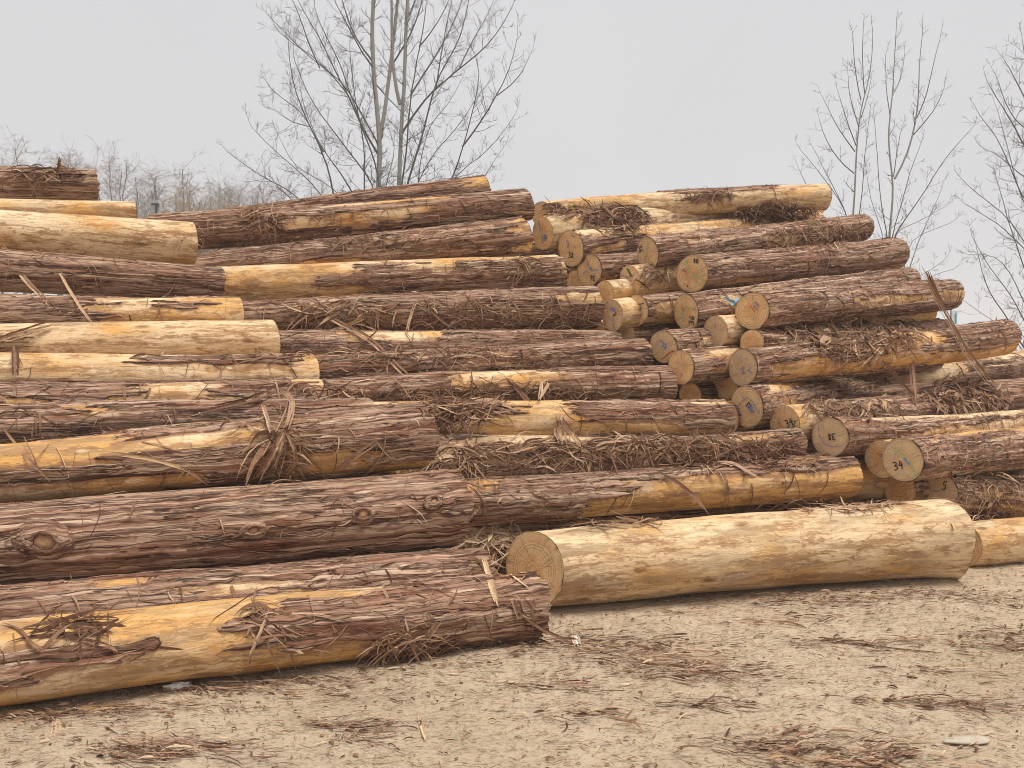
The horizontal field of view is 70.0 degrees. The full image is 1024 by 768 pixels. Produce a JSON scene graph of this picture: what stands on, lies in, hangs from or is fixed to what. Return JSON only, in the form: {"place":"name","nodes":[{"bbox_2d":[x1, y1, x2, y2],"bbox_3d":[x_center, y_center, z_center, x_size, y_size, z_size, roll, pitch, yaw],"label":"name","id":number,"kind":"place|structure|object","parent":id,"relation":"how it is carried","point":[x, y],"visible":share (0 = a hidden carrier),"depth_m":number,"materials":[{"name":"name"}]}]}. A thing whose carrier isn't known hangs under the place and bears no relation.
{"place":"outdoors","nodes":[
{"label":"outdoors","id":0,"kind":"place"},
{"bbox_2d":[0,499,1023,767],"bbox_3d":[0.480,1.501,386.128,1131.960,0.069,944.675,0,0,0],"label":"ground","id":1,"kind":"structure","parent":0,"point":[696,727],"depth_m":3.45,"materials":[{"name":"soil"}]},
{"bbox_2d":[61,136,151,215],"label":"willow tree","id":2,"kind":"object","parent":1,"relation":"on","point":[117,183],"visible":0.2,"depth_m":42.86,"materials":[{"name":"grey plant"}]},
{"bbox_2d":[113,160,185,218],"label":"willow tree","id":3,"kind":"object","parent":1,"relation":"on","point":[151,197],"visible":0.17,"depth_m":43.63,"materials":[{"name":"grey plant"}]},
{"bbox_2d":[142,145,229,211],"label":"willow tree","id":4,"kind":"object","parent":1,"relation":"on","point":[184,187],"visible":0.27,"depth_m":42.54,"materials":[{"name":"grey plant"}]},
{"bbox_2d":[199,162,263,246],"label":"willow tree","id":5,"kind":"object","parent":1,"relation":"on","point":[231,201],"visible":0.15,"depth_m":44.77,"materials":[{"name":"grey plant"}]},
{"bbox_2d":[0,548,495,620],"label":"log","id":6,"kind":"object","parent":1,"relation":"on","point":[125,591],"visible":0.42,"depth_m":4.31,"materials":[{"name":"brown wood"}]},
{"bbox_2d":[0,469,474,584],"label":"log","id":7,"kind":"object","parent":6,"relation":"on","point":[70,538],"visible":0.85,"depth_m":4.54,"materials":[{"name":"brown wood"}]},
{"bbox_2d":[0,402,439,502],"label":"log","id":8,"kind":"object","parent":7,"relation":"on","point":[406,435],"visible":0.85,"depth_m":4.76,"materials":[{"name":"brown wood"}]},
{"bbox_2d":[230,408,325,494],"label":"bark heap","id":9,"kind":"object","parent":8,"relation":"on","point":[261,451],"visible":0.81,"depth_m":4.86,"materials":[{"name":"wood"}]},
{"bbox_2d":[447,523,532,570],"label":"bark heap","id":10,"kind":"object","parent":6,"relation":"on","point":[494,540],"visible":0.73,"depth_m":5.62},
{"bbox_2d":[0,571,551,706],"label":"log","id":11,"kind":"object","parent":1,"relation":"on","point":[167,643],"visible":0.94,"depth_m":3.69,"materials":[{"name":"brown wood"}]},
{"bbox_2d":[2,600,142,675],"bbox_3d":[-2.096,1.192,3.477,0.515,0.249,0.419,0,0,15],"label":"bark heap","id":12,"kind":"object","parent":11,"relation":"on","point":[81,626],"visible":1,"depth_m":3.44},
{"bbox_2d":[212,585,304,674],"bbox_3d":[-1.260,1.242,3.735,0.470,0.394,0.321,0,0,0],"label":"bark heap","id":13,"kind":"object","parent":11,"relation":"on","point":[260,611],"visible":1,"depth_m":3.69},
{"bbox_2d":[457,551,507,575],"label":"bark heap","id":14,"kind":"object","parent":11,"relation":"on","point":[479,559],"visible":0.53,"depth_m":4.86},
{"bbox_2d":[216,0,535,200],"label":"bare tree","id":15,"kind":"object","parent":1,"relation":"on","point":[380,127],"visible":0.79,"depth_m":15.96,"materials":[{"name":"grey plant"}]},
{"bbox_2d":[348,616,466,675],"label":"bark heap","id":16,"kind":"object","parent":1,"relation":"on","point":[406,648],"visible":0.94,"depth_m":3.90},
{"bbox_2d":[0,561,1023,767],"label":"bark litter","id":17,"kind":"object","parent":1,"relation":"on","point":[793,749],"visible":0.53,"depth_m":3.52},
{"bbox_2d":[428,499,886,560],"bbox_3d":[1.367,1.200,6.119,4.238,0.413,0.376,-1,-12,-13],"label":"log","id":18,"kind":"object","parent":1,"relation":"on","point":[666,515],"visible":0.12,"depth_m":6.03,"materials":[{"name":"brown wood"}]},
{"bbox_2d":[461,454,864,528],"bbox_3d":[0.831,0.877,5.878,4.225,0.460,0.479,-2,-9,-9],"label":"log","id":19,"kind":"object","parent":18,"relation":"on","point":[533,498],"visible":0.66,"depth_m":5.80,"materials":[{"name":"brown wood"}]},
{"bbox_2d":[421,439,505,484],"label":"bark heap","id":20,"kind":"object","parent":19,"relation":"on","point":[450,456],"visible":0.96,"depth_m":5.71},
{"bbox_2d":[356,427,807,477],"bbox_3d":[0.429,0.632,5.977,4.202,0.391,0.342,-3,-6,-9],"label":"log","id":21,"kind":"object","parent":19,"relation":"on","point":[801,441],"visible":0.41,"depth_m":5.99,"materials":[{"name":"brown wood"}]},
{"bbox_2d":[407,389,515,440],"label":"bark heap","id":22,"kind":"object","parent":21,"relation":"on","point":[459,414],"visible":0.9,"depth_m":5.93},
{"bbox_2d":[373,396,735,435],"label":"log","id":23,"kind":"object","parent":21,"relation":"on","point":[645,416],"visible":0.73,"depth_m":6.13,"materials":[{"name":"brown wood"}]},
{"bbox_2d":[0,376,327,403],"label":"log","id":24,"kind":"object","parent":23,"relation":"on","point":[38,391],"visible":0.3,"depth_m":5.58,"materials":[{"name":"brown wood"}]},
{"bbox_2d":[0,351,319,382],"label":"log","id":25,"kind":"object","parent":24,"relation":"on","point":[65,367],"visible":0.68,"depth_m":5.84,"materials":[{"name":"brown wood"}]},
{"bbox_2d":[0,320,280,354],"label":"log","id":26,"kind":"object","parent":25,"relation":"on","point":[202,337],"visible":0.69,"depth_m":6.16,"materials":[{"name":"brown wood"}]},
{"bbox_2d":[268,369,654,400],"bbox_3d":[-0.390,0.133,6.506,3.378,0.546,0.626,0,0,-17],"label":"bark heap","id":27,"kind":"object","parent":23,"relation":"on","point":[476,391],"visible":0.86,"depth_m":6.51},
{"bbox_2d":[458,427,862,477],"bbox_3d":[1.231,0.634,5.957,3.519,0.602,0.500,0,0,-7],"label":"bark heap","id":28,"kind":"object","parent":19,"relation":"on","point":[648,455],"visible":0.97,"depth_m":5.94,"materials":[{"name":"wood"}]},
{"bbox_2d":[756,495,931,517],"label":"bark heap","id":29,"kind":"object","parent":18,"relation":"on","point":[853,507],"visible":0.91,"depth_m":5.62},
{"bbox_2d":[834,456,888,499],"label":"log","id":30,"kind":"object","parent":18,"relation":"on","point":[874,486],"visible":0.06,"depth_m":6.44,"materials":[{"name":"brown wood"}]},
{"bbox_2d":[438,432,679,449],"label":"log","id":31,"kind":"object","parent":30,"relation":"on","point":[458,438],"visible":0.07,"depth_m":5.95,"materials":[{"name":"brown wood"}]},
{"bbox_2d":[0,394,374,443],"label":"log","id":32,"kind":"object","parent":31,"relation":"on","point":[33,421],"visible":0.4,"depth_m":5.13,"materials":[{"name":"brown wood"}]},
{"bbox_2d":[201,387,275,412],"bbox_3d":[-1.968,0.116,5.434,0.182,0.190,0.618,0,0,37],"label":"bark strip","id":33,"kind":"object","parent":32,"relation":"on","point":[230,403],"visible":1,"depth_m":5.35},
{"bbox_2d":[321,364,677,401],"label":"log","id":34,"kind":"object","parent":31,"relation":"on","point":[662,379],"visible":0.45,"depth_m":6.63,"materials":[{"name":"brown wood"}]},
{"bbox_2d":[224,328,600,374],"bbox_3d":[-0.880,-0.259,6.835,3.400,0.549,0.893,0,0,-17],"label":"bark heap","id":35,"kind":"object","parent":34,"relation":"on","point":[366,360],"visible":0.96,"depth_m":6.76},
{"bbox_2d":[316,336,653,378],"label":"log","id":36,"kind":"object","parent":34,"relation":"on","point":[627,352],"visible":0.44,"depth_m":6.85,"materials":[{"name":"brown wood"}]},
{"bbox_2d":[279,327,622,354],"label":"log","id":37,"kind":"object","parent":36,"relation":"on","point":[319,340],"visible":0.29,"depth_m":7.11,"materials":[{"name":"brown wood"}]},
{"bbox_2d":[0,293,244,323],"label":"log","id":38,"kind":"object","parent":37,"relation":"on","point":[24,308],"visible":0.54,"depth_m":6.46,"materials":[{"name":"brown wood"}]},
{"bbox_2d":[242,284,605,329],"bbox_3d":[-1.143,-0.714,7.440,4.211,0.520,0.497,-3,6,-8],"label":"log","id":39,"kind":"object","parent":37,"relation":"on","point":[531,298],"visible":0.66,"depth_m":7.37,"materials":[{"name":"brown wood"}]},
{"bbox_2d":[0,248,225,297],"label":"log","id":40,"kind":"object","parent":39,"relation":"on","point":[90,275],"visible":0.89,"depth_m":6.79,"materials":[{"name":"brown wood"}]},
{"bbox_2d":[218,255,570,300],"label":"log","id":41,"kind":"object","parent":40,"relation":"on","point":[269,281],"visible":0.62,"depth_m":7.66,"materials":[{"name":"brown wood"}]},
{"bbox_2d":[0,210,197,264],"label":"log","id":42,"kind":"object","parent":41,"relation":"on","point":[122,238],"visible":0.8,"depth_m":7.07,"materials":[{"name":"brown wood"}]},
{"bbox_2d":[0,198,136,217],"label":"log","id":43,"kind":"object","parent":42,"relation":"on","point":[125,209],"visible":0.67,"depth_m":7.51,"materials":[{"name":"brown wood"}]},
{"bbox_2d":[0,166,100,200],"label":"log","id":44,"kind":"object","parent":43,"relation":"on","point":[83,189],"visible":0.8,"depth_m":7.72,"materials":[{"name":"brown wood"}]},
{"bbox_2d":[0,163,88,186],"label":"bark heap","id":45,"kind":"object","parent":44,"relation":"on","point":[29,176],"visible":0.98,"depth_m":7.68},
{"bbox_2d":[194,216,533,266],"bbox_3d":[-1.855,-1.402,8.044,4.212,0.497,0.462,-8,11,-8],"label":"log","id":46,"kind":"object","parent":41,"relation":"on","point":[505,237],"visible":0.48,"depth_m":7.97,"materials":[{"name":"brown wood"}]},
{"bbox_2d":[166,228,472,258],"bbox_3d":[-2.013,-1.483,7.978,3.130,0.450,0.791,0,0,-16],"label":"bark heap","id":47,"kind":"object","parent":46,"relation":"on","point":[328,241],"visible":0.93,"depth_m":7.91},
{"bbox_2d":[147,188,535,249],"bbox_3d":[-1.819,-1.840,8.207,4.214,0.490,0.474,-6,14,-8],"label":"log","id":48,"kind":"object","parent":46,"relation":"on","point":[319,221],"visible":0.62,"depth_m":8.08,"materials":[{"name":"brown wood"}]},
{"bbox_2d":[233,199,290,247],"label":"bark heap","id":49,"kind":"object","parent":48,"relation":"hanging from","point":[262,221],"visible":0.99,"depth_m":7.88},
{"bbox_2d":[219,175,491,209],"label":"log","id":50,"kind":"object","parent":48,"relation":"on","point":[471,184],"visible":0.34,"depth_m":8.76,"materials":[{"name":"brown wood"}]},
{"bbox_2d":[509,254,551,288],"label":"bark heap","id":51,"kind":"object","parent":41,"relation":"on","point":[525,267],"visible":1,"depth_m":7.82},
{"bbox_2d":[281,295,408,331],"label":"bark heap","id":52,"kind":"object","parent":39,"relation":"on","point":[326,317],"visible":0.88,"depth_m":7.17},
{"bbox_2d":[379,293,606,338],"bbox_3d":[-0.166,-0.569,7.788,2.914,0.701,1.204,0,0,-15],"label":"bark heap","id":53,"kind":"object","parent":37,"relation":"on","point":[471,325],"visible":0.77,"depth_m":7.38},
{"bbox_2d":[602,290,694,332],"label":"log","id":54,"kind":"object","parent":37,"relation":"on","point":[622,313],"visible":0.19,"depth_m":7.47,"materials":[{"name":"brown wood"}]},
{"bbox_2d":[629,292,684,326],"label":"log","id":55,"kind":"object","parent":54,"relation":"on","point":[657,308],"visible":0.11,"depth_m":7.54,"materials":[{"name":"brown wood"}]},
{"bbox_2d":[676,237,909,292],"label":"log","id":56,"kind":"object","parent":55,"relation":"on","point":[711,271],"visible":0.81,"depth_m":8.47,"materials":[{"name":"brown wood"}]},
{"bbox_2d":[767,225,858,262],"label":"bark heap","id":57,"kind":"object","parent":56,"relation":"on","point":[802,243],"visible":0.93,"depth_m":9.14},
{"bbox_2d":[506,499,975,606],"bbox_3d":[1.722,1.243,5.312,3.505,0.639,0.675,-1,-15,-15],"label":"log","id":58,"kind":"object","parent":1,"relation":"on","point":[674,557],"visible":0.94,"depth_m":5.09,"materials":[{"name":"brown wood"}]},
{"bbox_2d":[531,512,667,530],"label":"bark heap","id":59,"kind":"object","parent":58,"relation":"on","point":[635,519],"visible":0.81,"depth_m":5.03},
{"bbox_2d":[787,14,881,215],"bbox_3d":[8.484,-4.021,18.942,2.160,11.247,3.274,0,0,0],"label":"bare tree","id":60,"kind":"object","parent":1,"relation":"on","point":[856,144],"visible":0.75,"depth_m":18.99,"materials":[{"name":"grey plant"}]},
{"bbox_2d":[856,12,976,279],"bbox_3d":[10.503,-3.793,18.071,3.618,10.790,2.693,0,0,-21],"label":"bare tree","id":61,"kind":"object","parent":1,"relation":"on","point":[892,184],"visible":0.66,"depth_m":17.98,"materials":[{"name":"grey plant"}]},
{"bbox_2d":[881,497,1003,520],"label":"log","id":62,"kind":"object","parent":1,"relation":"on","point":[980,518],"visible":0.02,"depth_m":7.46,"materials":[{"name":"brown wood"}]},
{"bbox_2d":[805,451,864,456],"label":"log","id":63,"kind":"object","parent":62,"relation":"on","point":[814,453],"depth_m":7.42,"materials":[{"name":"brown wood"}]},
{"bbox_2d":[806,438,816,451],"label":"log","id":64,"kind":"object","parent":63,"relation":"on","point":[810,446],"visible":0.01,"depth_m":7.42,"materials":[{"name":"brown wood"}]},
{"bbox_2d":[728,389,917,432],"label":"log","id":65,"kind":"object","parent":64,"relation":"on","point":[738,427],"visible":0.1,"depth_m":6.88,"materials":[{"name":"brown wood"}]},
{"bbox_2d":[770,389,1009,438],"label":"log","id":66,"kind":"object","parent":64,"relation":"on","point":[787,416],"visible":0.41,"depth_m":6.81,"materials":[{"name":"brown wood"}]},
{"bbox_2d":[731,376,890,429],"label":"log","id":67,"kind":"object","parent":66,"relation":"on","point":[757,404],"visible":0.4,"depth_m":6.82,"materials":[{"name":"brown wood"}]},
{"bbox_2d":[679,381,729,400],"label":"log","id":68,"kind":"object","parent":67,"relation":"on","point":[706,390],"visible":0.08,"depth_m":7.19,"materials":[{"name":"brown wood"}]},
{"bbox_2d":[668,345,740,384],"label":"log","id":69,"kind":"object","parent":68,"relation":"on","point":[698,365],"visible":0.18,"depth_m":6.87,"materials":[{"name":"brown wood"}]},
{"bbox_2d":[650,326,727,362],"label":"log","id":70,"kind":"object","parent":69,"relation":"on","point":[666,343],"visible":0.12,"depth_m":7.12,"materials":[{"name":"brown wood"}]},
{"bbox_2d":[652,356,668,365],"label":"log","id":71,"kind":"object","parent":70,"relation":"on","point":[656,363],"depth_m":8.19,"materials":[{"name":"brown wood"}]},
{"bbox_2d":[617,324,680,342],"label":"log","id":72,"kind":"object","parent":71,"relation":"on","point":[647,333],"visible":0.08,"depth_m":7.61,"materials":[{"name":"brown wood"}]},
{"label":"log","id":73,"kind":"object","parent":72,"relation":"on","visible":0},
{"bbox_2d":[597,278,683,302],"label":"log","id":74,"kind":"object","parent":73,"relation":"on","point":[614,289],"visible":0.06,"depth_m":7.93,"materials":[{"name":"brown wood"}]},
{"bbox_2d":[620,264,681,294],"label":"log","id":75,"kind":"object","parent":74,"relation":"on","point":[630,272],"visible":0.18,"depth_m":8.06,"materials":[{"name":"brown wood"}]},
{"bbox_2d":[629,262,676,292],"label":"bark heap","id":76,"kind":"object","parent":75,"relation":"hanging from","point":[649,270],"visible":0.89,"depth_m":8.00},
{"bbox_2d":[637,214,874,267],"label":"log","id":77,"kind":"object","parent":75,"relation":"on","point":[672,249],"visible":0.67,"depth_m":8.68,"materials":[{"name":"brown wood"}]},
{"bbox_2d":[788,214,873,244],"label":"bark heap","id":78,"kind":"object","parent":77,"relation":"on","point":[821,233],"visible":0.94,"depth_m":9.60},
{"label":"log","id":79,"kind":"object","parent":74,"relation":"on","visible":0},
{"bbox_2d":[567,270,582,285],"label":"log","id":80,"kind":"object","parent":79,"relation":"on","point":[573,279],"visible":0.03,"depth_m":8.51,"materials":[{"name":"brown wood"}]},
{"bbox_2d":[558,210,825,266],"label":"log","id":81,"kind":"object","parent":80,"relation":"on","point":[576,247],"visible":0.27,"depth_m":8.57,"materials":[{"name":"brown wood"}]},
{"bbox_2d":[581,193,657,237],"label":"bark heap","id":82,"kind":"object","parent":81,"relation":"on","point":[621,212],"visible":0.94,"depth_m":8.91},
{"bbox_2d":[533,208,823,249],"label":"log","id":83,"kind":"object","parent":81,"relation":"on","point":[548,231],"visible":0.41,"depth_m":8.67,"materials":[{"name":"brown wood"}]},
{"bbox_2d":[535,196,612,220],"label":"bark heap","id":84,"kind":"object","parent":83,"relation":"on","point":[560,209],"visible":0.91,"depth_m":9.01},
{"bbox_2d":[533,183,831,222],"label":"log","id":85,"kind":"object","parent":81,"relation":"on","point":[818,196],"visible":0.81,"depth_m":9.68,"materials":[{"name":"brown wood"}]},
{"bbox_2d":[674,185,737,208],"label":"bark heap","id":86,"kind":"object","parent":85,"relation":"on","point":[709,197],"visible":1,"depth_m":9.58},
{"bbox_2d":[725,198,820,225],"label":"bark heap","id":87,"kind":"object","parent":81,"relation":"on","point":[753,214],"visible":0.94,"depth_m":9.89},
{"bbox_2d":[577,251,638,285],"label":"log","id":88,"kind":"object","parent":79,"relation":"on","point":[594,270],"visible":0.16,"depth_m":8.29,"materials":[{"name":"brown wood"}]},
{"bbox_2d":[674,266,920,328],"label":"log","id":89,"kind":"object","parent":70,"relation":"on","point":[696,309],"visible":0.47,"depth_m":7.69,"materials":[{"name":"brown wood"}]},
{"bbox_2d":[704,312,936,346],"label":"log","id":90,"kind":"object","parent":69,"relation":"on","point":[717,327],"visible":0.35,"depth_m":7.25,"materials":[{"name":"brown wood"}]},
{"bbox_2d":[712,364,943,400],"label":"log","id":91,"kind":"object","parent":68,"relation":"on","point":[727,388],"visible":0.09,"depth_m":8.20,"materials":[{"name":"brown wood"}]},
{"bbox_2d":[728,317,1021,386],"bbox_3d":[4.003,-0.354,7.763,4.199,0.524,0.479,-6,-1,-26],"label":"log","id":92,"kind":"object","parent":67,"relation":"on","point":[783,363],"visible":0.88,"depth_m":7.40,"materials":[{"name":"brown wood"}]},
{"bbox_2d":[740,318,949,347],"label":"log","id":93,"kind":"object","parent":92,"relation":"on","point":[763,337],"visible":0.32,"depth_m":7.20,"materials":[{"name":"brown wood"}]},
{"bbox_2d":[735,277,964,329],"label":"log","id":94,"kind":"object","parent":93,"relation":"on","point":[767,309],"visible":0.97,"depth_m":7.75,"materials":[{"name":"brown wood"}]},
{"bbox_2d":[783,314,931,375],"bbox_3d":[3.905,-0.501,7.859,3.034,0.939,0.862,0,0,-33],"label":"bark heap","id":95,"kind":"object","parent":92,"relation":"on","point":[819,340],"visible":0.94,"depth_m":7.52,"materials":[{"name":"wood"}]},
{"bbox_2d":[920,267,997,386],"bbox_3d":[4.928,-0.606,7.999,1.022,1.333,0.139,0,0,-10],"label":"bark strip","id":96,"kind":"object","parent":92,"relation":"on","point":[957,333],"visible":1,"depth_m":7.98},
{"bbox_2d":[880,387,952,393],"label":"log","id":97,"kind":"object","parent":66,"relation":"on","point":[928,390],"visible":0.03,"depth_m":8.52,"materials":[{"name":"brown wood"}]},
{"bbox_2d":[874,378,1023,410],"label":"log","id":98,"kind":"object","parent":97,"relation":"on","point":[1015,387],"visible":0.2,"depth_m":8.80,"materials":[{"name":"brown wood"}]},
{"bbox_2d":[887,350,1023,383],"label":"log","id":99,"kind":"object","parent":98,"relation":"on","point":[1009,366],"visible":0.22,"depth_m":9.48,"materials":[{"name":"brown wood"}]},
{"bbox_2d":[943,458,1023,529],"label":"bark heap","id":100,"kind":"object","parent":62,"relation":"on","point":[994,496],"visible":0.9,"depth_m":6.45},
{"bbox_2d":[927,474,1023,517],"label":"log","id":101,"kind":"object","parent":1,"relation":"on","point":[943,487],"visible":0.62,"depth_m":6.45,"materials":[{"name":"brown wood"}]},
{"bbox_2d":[882,427,1023,482],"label":"log","id":102,"kind":"object","parent":101,"relation":"on","point":[907,459],"visible":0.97,"depth_m":6.13,"materials":[{"name":"brown wood"}]},
{"bbox_2d":[884,469,1023,501],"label":"log","id":103,"kind":"object","parent":101,"relation":"on","point":[911,491],"visible":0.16,"depth_m":6.35,"materials":[{"name":"brown wood"}]},
{"bbox_2d":[865,431,970,477],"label":"log","id":104,"kind":"object","parent":103,"relation":"on","point":[873,457],"visible":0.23,"depth_m":6.20,"materials":[{"name":"brown wood"}]},
{"bbox_2d":[812,408,1023,456],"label":"log","id":105,"kind":"object","parent":104,"relation":"on","point":[833,436],"visible":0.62,"depth_m":6.46,"materials":[{"name":"brown wood"}]},
{"bbox_2d":[802,396,905,419],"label":"bark heap","id":106,"kind":"object","parent":105,"relation":"on","point":[867,411],"visible":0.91,"depth_m":6.75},
{"bbox_2d":[918,368,1019,414],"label":"bark heap","id":107,"kind":"object","parent":105,"relation":"on","point":[969,395],"visible":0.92,"depth_m":8.11,"materials":[{"name":"wood"}]},
{"bbox_2d":[953,20,1023,349],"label":"bare tree","id":108,"kind":"object","parent":1,"relation":"on","point":[1021,194],"visible":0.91,"depth_m":18.88,"materials":[{"name":"grey plant"}]},
{"bbox_2d":[969,517,1023,566],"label":"log","id":109,"kind":"object","parent":1,"relation":"on","point":[999,541],"visible":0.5,"depth_m":6.05,"materials":[{"name":"brown wood"}]},
{"bbox_2d":[0,0,1023,349],"label":"sky","id":110,"kind":"structure","parent":0,"point":[620,97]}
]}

